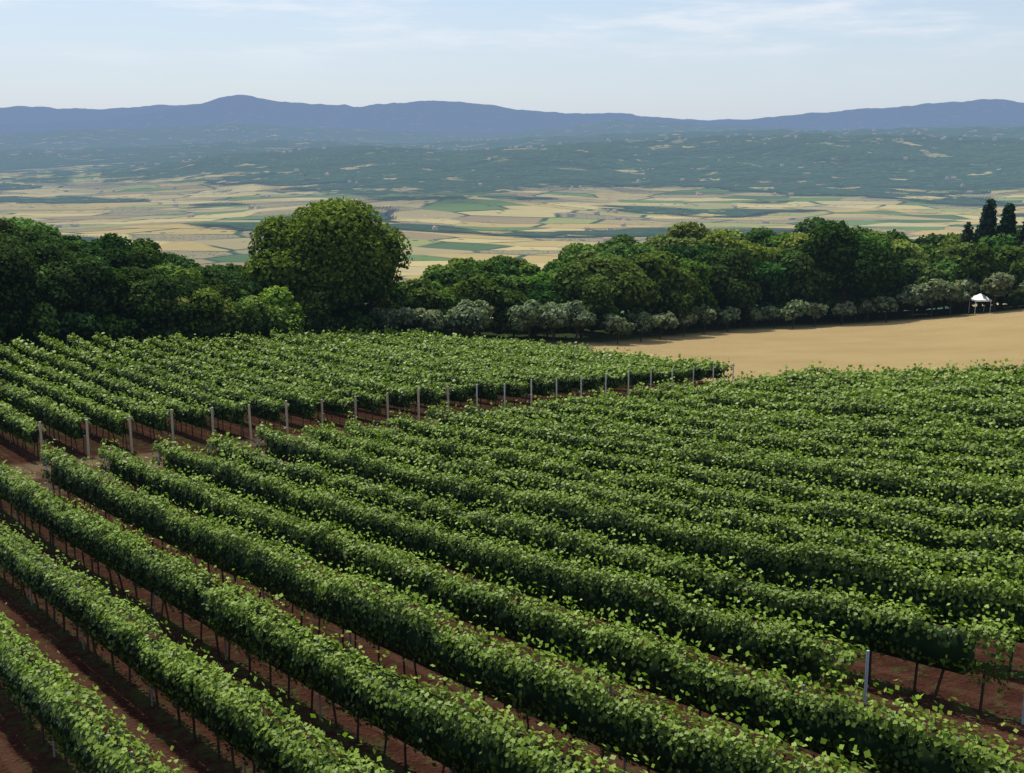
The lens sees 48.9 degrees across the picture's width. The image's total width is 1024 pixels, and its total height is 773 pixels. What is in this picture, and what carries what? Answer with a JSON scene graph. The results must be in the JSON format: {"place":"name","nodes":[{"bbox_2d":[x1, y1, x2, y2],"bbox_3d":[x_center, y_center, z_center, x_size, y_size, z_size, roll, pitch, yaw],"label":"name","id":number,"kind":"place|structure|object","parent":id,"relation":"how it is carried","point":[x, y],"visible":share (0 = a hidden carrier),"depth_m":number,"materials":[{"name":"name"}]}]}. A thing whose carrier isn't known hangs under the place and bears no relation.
{"place":"outdoors","nodes":[
{"label":"outdoors","id":0,"kind":"place"},
{"bbox_2d":[0,95,1023,772],"bbox_3d":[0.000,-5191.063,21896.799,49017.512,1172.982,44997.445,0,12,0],"label":"terrain","id":1,"kind":"structure","parent":0,"point":[522,201],"depth_m":3713.96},
{"bbox_2d":[0,325,1023,772],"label":"vineyard vines","id":2,"kind":"object","parent":1,"relation":"on","point":[716,505],"visible":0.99,"depth_m":32.45,"materials":[{"name":"green plant"}]},
{"bbox_2d":[0,196,1023,346],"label":"tree belt","id":3,"kind":"object","parent":1,"relation":"on","point":[321,265],"visible":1,"depth_m":142.86,"materials":[{"name":"green plant"}]},
{"bbox_2d":[0,120,1023,240],"bbox_3d":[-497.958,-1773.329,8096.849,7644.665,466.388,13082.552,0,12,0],"label":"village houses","id":4,"kind":"structure","parent":1,"relation":"on","point":[568,214],"depth_m":6099.78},
{"bbox_2d":[6,335,1023,772],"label":"trellis posts","id":5,"kind":"object","parent":1,"relation":"on","point":[368,485],"visible":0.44,"depth_m":56.61,"materials":[{"name":"grey wood"}]},
{"bbox_2d":[969,293,991,311],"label":"gazebo tent","id":6,"kind":"object","parent":1,"relation":"on","point":[980,297],"visible":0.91,"depth_m":186.95,"materials":[{"name":"white fabric"}]},
{"bbox_2d":[0,0,1023,119],"label":"sky","id":7,"kind":"structure","parent":0,"point":[677,59],"materials":[{"name":"blue"}]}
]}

